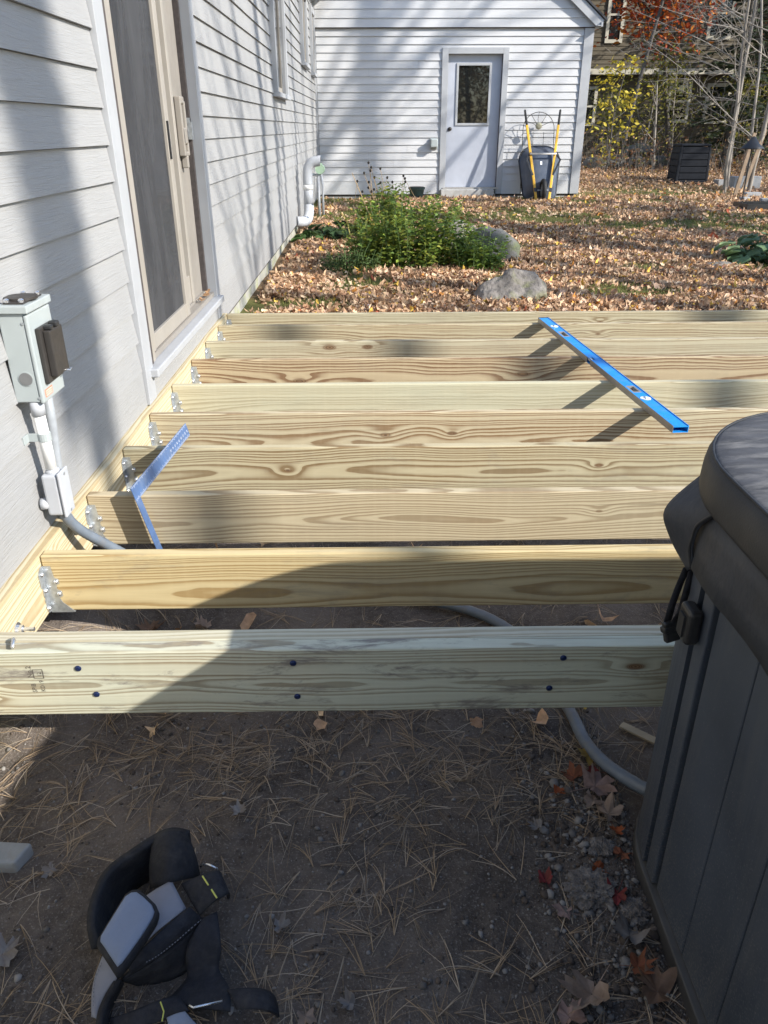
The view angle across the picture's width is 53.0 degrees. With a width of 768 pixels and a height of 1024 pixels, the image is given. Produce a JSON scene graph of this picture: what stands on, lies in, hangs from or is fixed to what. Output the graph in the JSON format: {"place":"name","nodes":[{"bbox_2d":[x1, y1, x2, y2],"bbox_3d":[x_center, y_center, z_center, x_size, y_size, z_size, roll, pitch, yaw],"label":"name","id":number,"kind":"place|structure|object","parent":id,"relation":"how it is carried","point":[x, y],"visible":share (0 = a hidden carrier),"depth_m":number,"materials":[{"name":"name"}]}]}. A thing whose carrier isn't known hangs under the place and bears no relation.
{"place":"outdoors","nodes":[
{"label":"outdoors","id":0,"kind":"place"},
{"bbox_2d":[0,154,767,1023],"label":"ground","id":1,"kind":"structure","parent":0,"point":[70,956],"depth_m":1.79,"materials":[{"name":"soil"}]},
{"bbox_2d":[0,933,22,966],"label":"fallen leaf","id":2,"kind":"object","parent":1,"relation":"on","point":[8,951],"visible":1,"depth_m":1.51,"materials":[{"name":"plant"}]},
{"bbox_2d":[0,842,33,872],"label":"paver fragment","id":3,"kind":"object","parent":1,"relation":"on","point":[15,857],"visible":1,"depth_m":1.71,"materials":[{"name":"concrete"}]},
{"bbox_2d":[41,862,58,878],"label":"fallen leaf","id":4,"kind":"object","parent":1,"relation":"on","point":[47,869],"visible":1,"depth_m":1.69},
{"bbox_2d":[135,618,164,630],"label":"fallen leaf","id":5,"kind":"object","parent":1,"relation":"on","point":[154,625],"visible":0.88,"depth_m":2.51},
{"bbox_2d":[0,0,320,587],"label":"house","id":6,"kind":"structure","parent":1,"relation":"on","point":[155,155],"depth_m":3.19,"materials":[{"name":"grey paint"}]},
{"bbox_2d":[0,291,71,402],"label":"electrical box","id":7,"kind":"object","parent":6,"relation":"attached to","point":[33,339],"visible":1,"depth_m":2.09,"materials":[{"name":"grey metal"}]},
{"bbox_2d":[21,397,77,534],"bbox_3d":[-0.976,-0.117,2.280,0.083,0.462,0.144,-1,27,-1],"label":"conduit run","id":8,"kind":"object","parent":6,"relation":"attached to","point":[58,499],"visible":0.96,"depth_m":2.24,"materials":[{"name":"grey plastic"}]},
{"bbox_2d":[102,0,213,363],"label":"sliding door","id":9,"kind":"structure","parent":6,"relation":"in","point":[144,37],"depth_m":3.67,"materials":[{"name":"beige plastic"}]},
{"bbox_2d":[268,0,290,99],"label":"window","id":10,"kind":"structure","parent":6,"relation":"in","point":[276,8],"depth_m":8.13,"materials":[{"name":"grey paint"}]},
{"bbox_2d":[298,0,310,69],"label":"window","id":11,"kind":"structure","parent":6,"relation":"in","point":[304,46],"depth_m":11.20,"materials":[{"name":"grey paint"}]},
{"bbox_2d":[296,155,320,226],"bbox_3d":[-1.013,-4.202,10.091,0.470,0.850,0.231,-23,35,-38],"label":"vent pipe","id":12,"kind":"object","parent":6,"relation":"attached to","point":[306,218],"visible":1,"depth_m":10.09,"materials":[{"name":"grey plastic"}]},
{"bbox_2d":[308,4,317,77],"bbox_3d":[-1.196,-7.892,12.948,0.080,0.995,0.790,-1,27,-1],"label":"window","id":13,"kind":"structure","parent":6,"relation":"in","point":[311,11],"depth_m":12.78,"materials":[{"name":"grey paint"}]},
{"bbox_2d":[312,163,324,216],"bbox_3d":[-1.028,-4.865,11.644,0.293,0.750,0.110,-1,27,-1],"label":"gas regulator","id":14,"kind":"object","parent":6,"relation":"attached to","point":[320,169],"visible":0.82,"depth_m":11.60,"materials":[{"name":"grey metal"}]},
{"bbox_2d":[87,827,279,1023],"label":"knee pad","id":15,"kind":"object","parent":1,"relation":"on","point":[127,919],"visible":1,"depth_m":1.46,"materials":[{"name":"black fabric"}]},
{"bbox_2d":[194,615,212,628],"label":"fallen leaf","id":16,"kind":"object","parent":1,"relation":"on","point":[201,623],"visible":0.99,"depth_m":2.52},
{"bbox_2d":[230,799,245,818],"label":"fallen leaf","id":17,"kind":"object","parent":1,"relation":"on","point":[238,808],"visible":1,"depth_m":1.82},
{"bbox_2d":[265,911,290,932],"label":"fallen leaf","id":18,"kind":"object","parent":1,"relation":"on","point":[282,923],"visible":1,"depth_m":1.57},
{"bbox_2d":[297,1001,317,1023],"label":"fallen leaf","id":19,"kind":"object","parent":1,"relation":"on","point":[308,1017],"visible":1,"depth_m":1.41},
{"bbox_2d":[291,231,323,242],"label":"hosta","id":20,"kind":"object","parent":1,"relation":"on","point":[305,234],"visible":0.93,"depth_m":9.39,"materials":[{"name":"green plant"}]},
{"bbox_2d":[302,220,368,239],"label":"hosta","id":21,"kind":"object","parent":1,"relation":"on","point":[330,231],"visible":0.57,"depth_m":9.62,"materials":[{"name":"green plant"}]},
{"bbox_2d":[0,539,689,1023],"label":"pine needles","id":22,"kind":"object","parent":1,"relation":"on","point":[312,807],"visible":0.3,"depth_m":1.86,"materials":[{"name":"plant"}]},
{"bbox_2d":[1,707,688,1023],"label":"pebbles","id":23,"kind":"object","parent":1,"relation":"on","point":[547,893],"visible":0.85,"depth_m":1.67,"materials":[{"name":"gravel"}]},
{"bbox_2d":[612,908,650,951],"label":"fallen leaf","id":24,"kind":"object","parent":23,"relation":"on","point":[621,928],"visible":1,"depth_m":1.54,"materials":[{"name":"plant"}]},
{"bbox_2d":[317,240,382,274],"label":"leafy bush","id":25,"kind":"object","parent":1,"relation":"on","point":[342,261],"visible":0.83,"depth_m":7.40,"materials":[{"name":"green plant"}]},
{"bbox_2d":[338,987,362,1009],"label":"fallen leaf","id":26,"kind":"object","parent":1,"relation":"on","point":[348,1002],"visible":1,"depth_m":1.44,"materials":[{"name":"plant"}]},
{"bbox_2d":[59,513,646,795],"bbox_3d":[0.066,0.255,2.271,2.006,0.440,0.646,12,29,23],"label":"conduit hose","id":27,"kind":"object","parent":1,"relation":"on","point":[602,760],"visible":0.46,"depth_m":2.09,"materials":[{"name":"plastic"}]},
{"bbox_2d":[339,210,385,237],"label":"daylily","id":28,"kind":"object","parent":1,"relation":"on","point":[362,221],"visible":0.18,"depth_m":9.44,"materials":[{"name":"green plant"}]},
{"bbox_2d":[0,310,767,714],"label":"deck frame","id":29,"kind":"object","parent":1,"relation":"on","point":[412,426],"visible":0.98,"depth_m":2.60,"materials":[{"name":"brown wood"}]},
{"bbox_2d":[130,423,189,548],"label":"framing square","id":30,"kind":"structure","parent":29,"relation":"on","point":[147,477],"depth_m":2.64,"materials":[{"name":"blue metal"}]},
{"bbox_2d":[538,317,688,432],"bbox_3d":[1.081,-0.762,3.912,0.066,0.032,1.955,-3,27,-5],"label":"spirit level","id":31,"kind":"object","parent":29,"relation":"on","point":[669,420],"visible":1,"depth_m":3.60,"materials":[{"name":"blue metal"}]},
{"bbox_2d":[352,161,423,222],"bbox_3d":[0.013,-3.940,9.735,0.928,0.898,0.572,-17,31,-31],"label":"coneflower","id":32,"kind":"object","parent":1,"relation":"on","point":[368,182],"visible":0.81,"depth_m":9.64,"materials":[{"name":"plant"}]},
{"bbox_2d":[348,177,433,233],"bbox_3d":[0.097,-3.824,9.711,1.082,0.735,0.692,6,27,12],"label":"leafy bush","id":33,"kind":"object","parent":1,"relation":"on","point":[364,211],"visible":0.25,"depth_m":9.65,"materials":[{"name":"green plant"}]},
{"bbox_2d":[329,183,488,271],"bbox_3d":[0.215,-2.851,7.731,1.429,0.835,1.162,-13,29,-24],"label":"leafy bush","id":34,"kind":"object","parent":1,"relation":"on","point":[426,244],"visible":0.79,"depth_m":7.54,"materials":[{"name":"green plant"}]},
{"bbox_2d":[408,186,424,196],"bbox_3d":[0.603,-5.884,14.231,0.310,0.235,0.310,-1,27,-1],"label":"plant pot","id":35,"kind":"object","parent":1,"relation":"on","point":[417,191],"visible":0.85,"depth_m":14.12,"materials":[{"name":"green plastic"}]},
{"bbox_2d":[145,154,767,737],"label":"leaf litter","id":36,"kind":"object","parent":1,"relation":"on","point":[735,284],"visible":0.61,"depth_m":7.67,"materials":[{"name":"plant"}]},
{"bbox_2d":[437,220,476,247],"bbox_3d":[0.864,-3.225,9.242,0.745,0.536,0.486,-14,30,-26],"label":"boulder","id":37,"kind":"object","parent":1,"relation":"on","point":[458,228],"visible":0.02,"depth_m":9.06,"materials":[{"name":"grey stone"}]},
{"bbox_2d":[314,0,607,197],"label":"garage","id":38,"kind":"structure","parent":1,"relation":"on","point":[401,83],"depth_m":13.90,"materials":[{"name":"grey paint"}]},
{"bbox_2d":[430,138,437,148],"bbox_3d":[0.922,-6.798,14.207,0.145,0.180,0.144,-1,27,-1],"label":"outlet box","id":39,"kind":"object","parent":38,"relation":"attached to","point":[433,143],"visible":1,"depth_m":14.16,"materials":[{"name":"grey plastic"}]},
{"bbox_2d":[445,54,502,186],"bbox_3d":[1.633,-7.167,14.182,0.966,2.179,0.122,-1,27,-1],"label":"door","id":40,"kind":"structure","parent":38,"relation":"in","point":[474,80],"depth_m":14.18,"materials":[{"name":"paint"}]},
{"bbox_2d":[448,222,511,272],"bbox_3d":[0.940,-2.567,7.518,0.660,0.489,0.508,-1,27,-1],"label":"leafy bush","id":41,"kind":"object","parent":1,"relation":"on","point":[477,255],"visible":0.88,"depth_m":7.48,"materials":[{"name":"green plant"}]},
{"bbox_2d":[465,226,519,260],"bbox_3d":[1.129,-2.767,8.234,0.608,0.544,0.503,-10,28,-19],"label":"boulder","id":42,"kind":"object","parent":1,"relation":"on","point":[513,247],"visible":0.32,"depth_m":8.05,"materials":[{"name":"stone"}]},
{"bbox_2d":[473,268,546,303],"bbox_3d":[0.991,-1.798,6.289,0.672,0.346,0.467,-1,27,-1],"label":"boulder","id":43,"kind":"object","parent":1,"relation":"on","point":[514,283],"visible":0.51,"depth_m":6.20,"materials":[{"name":"grey stone"}]},
{"bbox_2d":[527,817,544,830],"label":"fallen leaf","id":44,"kind":"object","parent":1,"relation":"on","point":[536,824],"visible":1,"depth_m":1.79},
{"bbox_2d":[520,112,554,192],"bbox_3d":[2.813,-6.533,14.134,0.582,1.452,0.250,-1,27,-1],"label":"wire trellis","id":45,"kind":"object","parent":1,"relation":"on","point":[538,125],"visible":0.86,"depth_m":13.99,"materials":[{"name":"metal"}]},
{"bbox_2d":[518,109,560,199],"bbox_3d":[2.858,-6.361,13.856,0.775,1.583,0.852,-1,27,-1],"label":"wheelbarrow","id":46,"kind":"object","parent":1,"relation":"on","point":[539,166],"visible":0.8,"depth_m":13.93,"materials":[{"name":"black plastic"}]},
{"bbox_2d":[537,867,552,888],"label":"fallen leaf","id":47,"kind":"object","parent":1,"relation":"on","point":[546,876],"visible":1,"depth_m":1.66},
{"bbox_2d":[551,784,564,793],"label":"fallen leaf","id":48,"kind":"object","parent":1,"relation":"on","point":[558,789],"visible":1,"depth_m":1.88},
{"bbox_2d":[551,900,577,919],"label":"fallen leaf","id":49,"kind":"object","parent":1,"relation":"on","point":[558,906],"visible":1,"depth_m":1.58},
{"bbox_2d":[557,998,586,1023],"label":"fallen leaf","id":50,"kind":"object","parent":1,"relation":"on","point":[576,1016],"visible":0.98,"depth_m":1.40,"materials":[{"name":"plant"}]},
{"bbox_2d":[561,760,582,788],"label":"fallen leaf","id":51,"kind":"object","parent":1,"relation":"on","point":[572,770],"visible":0.98,"depth_m":1.93,"materials":[{"name":"plant"}]},
{"bbox_2d":[556,964,609,1010],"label":"fallen leaf","id":52,"kind":"object","parent":1,"relation":"on","point":[580,986],"visible":1,"depth_m":1.43,"materials":[{"name":"plant"}]},
{"bbox_2d":[578,748,592,765],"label":"fallen leaf","id":53,"kind":"object","parent":1,"relation":"on","point":[589,760],"visible":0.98,"depth_m":1.98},
{"bbox_2d":[563,863,618,910],"bbox_3d":[0.439,0.799,1.641,0.125,0.059,0.118,-1,27,-1],"label":"soil clod","id":54,"kind":"object","parent":1,"relation":"on","point":[586,887],"visible":0.96,"depth_m":1.62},
{"bbox_2d":[570,763,617,795],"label":"fallen leaf","id":55,"kind":"object","parent":1,"relation":"on","point":[596,783],"visible":1,"depth_m":1.90,"materials":[{"name":"plant"}]},
{"bbox_2d":[583,789,604,806],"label":"fallen leaf","id":56,"kind":"object","parent":1,"relation":"on","point":[589,798],"visible":1,"depth_m":1.85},
{"bbox_2d":[582,157,605,168],"bbox_3d":[5.429,-8.932,19.806,0.626,0.385,0.534,22,34,37],"label":"boulder","id":57,"kind":"object","parent":1,"relation":"on","point":[586,161],"visible":0.42,"depth_m":19.63,"materials":[{"name":"stone"}]},
{"bbox_2d":[587,765,603,772],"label":"fallen leaf","id":58,"kind":"object","parent":1,"relation":"on","point":[595,768],"visible":0.28,"depth_m":1.94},
{"bbox_2d":[587,836,614,859],"bbox_3d":[0.488,0.754,1.728,0.062,0.032,0.065,8,28,16],"label":"soil clod","id":59,"kind":"object","parent":1,"relation":"on","point":[599,846],"visible":1,"depth_m":1.72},
{"bbox_2d":[592,860,609,873],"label":"fallen leaf","id":60,"kind":"object","parent":1,"relation":"on","point":[598,864],"visible":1,"depth_m":1.68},
{"bbox_2d":[596,792,623,825],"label":"fallen leaf","id":61,"kind":"object","parent":1,"relation":"on","point":[607,809],"visible":1,"depth_m":1.82,"materials":[{"name":"plant"}]},
{"bbox_2d":[605,155,624,167],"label":"boulder","id":62,"kind":"object","parent":1,"relation":"on","point":[617,161],"visible":0.31,"depth_m":19.64,"materials":[{"name":"stone"}]},
{"bbox_2d":[607,877,626,904],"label":"fallen leaf","id":63,"kind":"object","parent":1,"relation":"on","point":[617,897],"visible":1,"depth_m":1.61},
{"bbox_2d":[609,821,624,834],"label":"fallen leaf","id":64,"kind":"object","parent":1,"relation":"on","point":[618,830],"visible":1,"depth_m":1.76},
{"bbox_2d":[586,65,651,155],"bbox_3d":[6.072,-10.562,20.519,1.786,2.385,1.798,-1,27,-1],"label":"olive shrub","id":65,"kind":"object","parent":1,"relation":"on","point":[604,110],"visible":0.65,"depth_m":20.38,"materials":[{"name":"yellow plant"}]},
{"bbox_2d":[585,54,653,170],"bbox_3d":[5.340,-9.565,18.630,2.275,2.625,2.192,-1,27,-1],"label":"yellow shrub","id":66,"kind":"object","parent":1,"relation":"on","point":[632,69],"visible":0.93,"depth_m":18.47,"materials":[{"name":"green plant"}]},
{"bbox_2d":[612,846,632,859],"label":"fallen leaf","id":67,"kind":"object","parent":1,"relation":"on","point":[617,850],"visible":1,"depth_m":1.71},
{"bbox_2d":[619,896,649,927],"bbox_3d":[0.515,0.826,1.595,0.068,0.032,0.062,20,33,34],"label":"soil clod","id":68,"kind":"object","parent":1,"relation":"on","point":[634,910],"visible":0.94,"depth_m":1.58,"materials":[{"name":"soil"}]},
{"bbox_2d":[624,156,645,167],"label":"boulder","id":69,"kind":"object","parent":1,"relation":"on","point":[632,163],"visible":0.38,"depth_m":19.46,"materials":[{"name":"stone"}]},
{"bbox_2d":[619,722,655,743],"bbox_3d":[0.680,0.591,2.061,0.100,0.010,0.024,23,35,38],"label":"wood sliver","id":70,"kind":"object","parent":1,"relation":"on","point":[643,735],"visible":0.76,"depth_m":2.06,"materials":[{"name":"brown wood"}]},
{"bbox_2d":[625,143,652,157],"bbox_3d":[6.669,-9.435,20.093,0.763,0.376,0.713,3,27,7],"label":"boulder","id":71,"kind":"object","parent":1,"relation":"on","point":[633,147],"visible":0.52,"depth_m":19.85,"materials":[{"name":"stone"}]},
{"bbox_2d":[622,947,656,974],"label":"fallen leaf","id":72,"kind":"object","parent":1,"relation":"on","point":[635,960],"visible":0.91,"depth_m":1.49,"materials":[{"name":"plant"}]},
{"bbox_2d":[640,83,660,169],"bbox_3d":[6.549,-9.435,18.872,0.408,2.128,0.945,10,28,20],"label":"slim tree","id":73,"kind":"object","parent":1,"relation":"on","point":[655,121],"visible":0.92,"depth_m":18.86,"materials":[{"name":"grey plant"}]},
{"bbox_2d":[621,20,691,152],"bbox_3d":[7.144,-10.979,20.293,1.709,3.331,2.348,7,27,14],"label":"olive shrub","id":74,"kind":"object","parent":1,"relation":"on","point":[649,83],"visible":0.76,"depth_m":20.03,"materials":[{"name":"grey plant"}]},
{"bbox_2d":[646,155,669,165],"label":"boulder","id":75,"kind":"object","parent":1,"relation":"on","point":[661,161],"visible":0.36,"depth_m":19.78,"materials":[{"name":"stone"}]},
{"bbox_2d":[637,957,684,1009],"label":"fallen leaf","id":76,"kind":"object","parent":1,"relation":"on","point":[661,984],"visible":0.98,"depth_m":1.45,"materials":[{"name":"plant"}]},
{"bbox_2d":[593,0,736,157],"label":"orange maple","id":77,"kind":"object","parent":1,"relation":"on","point":[665,16],"visible":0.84,"depth_m":19.21,"materials":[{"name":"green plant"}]},
{"bbox_2d":[620,0,726,160],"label":"slim tree","id":78,"kind":"object","parent":1,"relation":"on","point":[654,32],"visible":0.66,"depth_m":18.76,"materials":[{"name":"grey plant"}]},
{"bbox_2d":[581,122,767,177],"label":"dry brush","id":79,"kind":"object","parent":1,"relation":"on","point":[654,159],"visible":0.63,"depth_m":18.90,"materials":[{"name":"brown plant"}]},
{"bbox_2d":[582,0,767,153],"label":"brown house","id":80,"kind":"structure","parent":1,"relation":"on","point":[602,56],"depth_m":22.38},
{"bbox_2d":[585,86,597,125],"bbox_3d":[5.933,-12.153,23.073,0.850,1.050,0.060,-1,27,-1],"label":"window","id":81,"kind":"structure","parent":80,"relation":"in","point":[590,102],"depth_m":23.04,"materials":[{"name":"white glass"}]},
{"bbox_2d":[604,0,626,42],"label":"window","id":82,"kind":"structure","parent":80,"relation":"in","point":[611,11],"depth_m":21.82,"materials":[{"name":"white glass"}]},
{"bbox_2d":[664,80,692,122],"bbox_3d":[8.822,-12.293,23.052,0.670,1.140,0.060,-1,27,-1],"label":"window","id":83,"kind":"structure","parent":80,"relation":"in","point":[680,84],"depth_m":23.04,"materials":[{"name":"grey glass"}]},
{"bbox_2d":[702,83,732,123],"bbox_3d":[9.982,-12.245,23.095,0.750,1.070,0.060,-1,27,-1],"label":"window","id":84,"kind":"structure","parent":80,"relation":"in","point":[709,85],"depth_m":23.01,"materials":[{"name":"grey glass"}]},
{"bbox_2d":[705,0,736,39],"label":"window","id":85,"kind":"structure","parent":80,"relation":"in","point":[709,31],"depth_m":21.87,"materials":[{"name":"white glass"}]},
{"bbox_2d":[644,37,724,156],"bbox_3d":[7.819,-10.863,20.372,2.214,3.044,2.032,11,29,22],"label":"olive shrub","id":86,"kind":"object","parent":1,"relation":"on","point":[674,86],"visible":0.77,"depth_m":20.11,"materials":[{"name":"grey plant"}]},
{"bbox_2d":[604,0,767,191],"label":"bare sapling","id":87,"kind":"object","parent":1,"relation":"on","point":[751,177],"visible":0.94,"depth_m":14.64,"materials":[{"name":"grey plant"}]},
{"bbox_2d":[667,143,711,184],"bbox_3d":[6.868,-7.816,17.339,0.719,0.860,0.719,1,27,3],"label":"compost bin","id":88,"kind":"object","parent":1,"relation":"on","point":[689,162],"visible":0.88,"depth_m":17.06,"materials":[{"name":"black plastic"}]},
{"bbox_2d":[617,0,767,191],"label":"bare sapling","id":89,"kind":"object","parent":1,"relation":"on","point":[733,129],"visible":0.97,"depth_m":14.48,"materials":[{"name":"grey plant"}]},
{"bbox_2d":[632,573,767,1023],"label":"hot tub","id":90,"kind":"object","parent":1,"relation":"on","point":[700,846],"visible":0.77,"depth_m":1.33,"materials":[{"name":"grey plastic"}]},
{"bbox_2d":[660,412,767,675],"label":"spa cover","id":91,"kind":"object","parent":90,"relation":"on","point":[715,516],"visible":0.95,"depth_m":1.20,"materials":[{"name":"leather"}]},
{"bbox_2d":[633,0,766,175],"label":"bare sapling","id":92,"kind":"object","parent":1,"relation":"on","point":[758,74],"visible":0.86,"depth_m":15.61,"materials":[{"name":"grey plant"}]},
{"bbox_2d":[640,0,767,189],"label":"bare sapling","id":93,"kind":"object","parent":1,"relation":"on","point":[745,61],"visible":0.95,"depth_m":15.20,"materials":[{"name":"grey plant"}]},
{"bbox_2d":[713,179,723,185],"bbox_3d":[7.547,-7.273,17.063,0.400,0.170,0.300,-1,27,-1],"label":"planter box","id":94,"kind":"object","parent":1,"relation":"on","point":[718,182],"visible":0.29,"depth_m":16.94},
{"bbox_2d":[702,261,736,267],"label":"boulder","id":95,"kind":"object","parent":1,"relation":"on","point":[721,262],"visible":0.23,"depth_m":7.60,"materials":[{"name":"grey stone"}]},
{"bbox_2d":[678,0,767,169],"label":"conifer","id":96,"kind":"object","parent":1,"relation":"on","point":[721,66],"visible":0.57,"depth_m":18.38,"materials":[{"name":"brown plant"}]},
{"bbox_2d":[702,69,767,162],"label":"olive shrub","id":97,"kind":"object","parent":1,"relation":"on","point":[744,92],"visible":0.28,"depth_m":18.98,"materials":[{"name":"green plant"}]},
{"bbox_2d":[706,3,767,157],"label":"conifer","id":98,"kind":"object","parent":1,"relation":"on","point":[766,35],"visible":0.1,"depth_m":21.41,"materials":[{"name":"green plant"}]},
{"bbox_2d":[713,232,767,264],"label":"hosta","id":99,"kind":"object","parent":1,"relation":"on","point":[734,253],"visible":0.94,"depth_m":7.85,"materials":[{"name":"green plant"}]},
{"bbox_2d":[717,64,767,157],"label":"olive shrub","id":100,"kind":"object","parent":1,"relation":"on","point":[762,119],"visible":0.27,"depth_m":19.71,"materials":[{"name":"green plant"}]},
{"bbox_2d":[719,49,767,158],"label":"conifer","id":101,"kind":"object","parent":1,"relation":"on","point":[758,134],"visible":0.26,"depth_m":20.32,"materials":[{"name":"green plant"}]},
{"bbox_2d":[733,132,756,194],"bbox_3d":[6.760,-6.483,14.465,0.422,1.159,0.070,-22,34,-36],"label":"wooden stake","id":102,"kind":"object","parent":1,"relation":"on","point":[742,171],"visible":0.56,"depth_m":14.46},
{"bbox_2d":[729,176,761,189],"bbox_3d":[7.638,-6.957,16.328,0.620,0.300,0.220,-4,27,-8],"label":"concrete block","id":103,"kind":"object","parent":1,"relation":"on","point":[756,181],"depth_m":16.22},
{"bbox_2d":[733,201,767,210],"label":"shallow tray","id":104,"kind":"object","parent":1,"relation":"on","point":[751,205],"visible":0.72,"depth_m":12.39,"materials":[{"name":"black plastic"}]},
{"bbox_2d":[740,136,763,199],"bbox_3d":[6.353,-5.946,13.458,0.400,1.120,0.400,-1,27,-1],"label":"bird feeder","id":105,"kind":"object","parent":1,"relation":"on","point":[752,143],"visible":0.94,"depth_m":13.20,"materials":[{"name":"metal"}]},
{"bbox_2d":[744,192,761,197],"bbox_3d":[6.823,-5.869,14.286,0.300,0.120,0.140,-3,27,-6],"label":"concrete block","id":106,"kind":"object","parent":1,"relation":"on","point":[752,193],"depth_m":14.21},
{"bbox_2d":[741,129,766,190],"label":"wooden stake","id":107,"kind":"object","parent":1,"relation":"on","point":[754,158],"visible":0.56,"depth_m":15.03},
{"bbox_2d":[274,191,767,308],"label":"grass","id":108,"kind":"structure","parent":0,"point":[523,214],"depth_m":10.90,"materials":[{"name":"green plant"}]}
]}

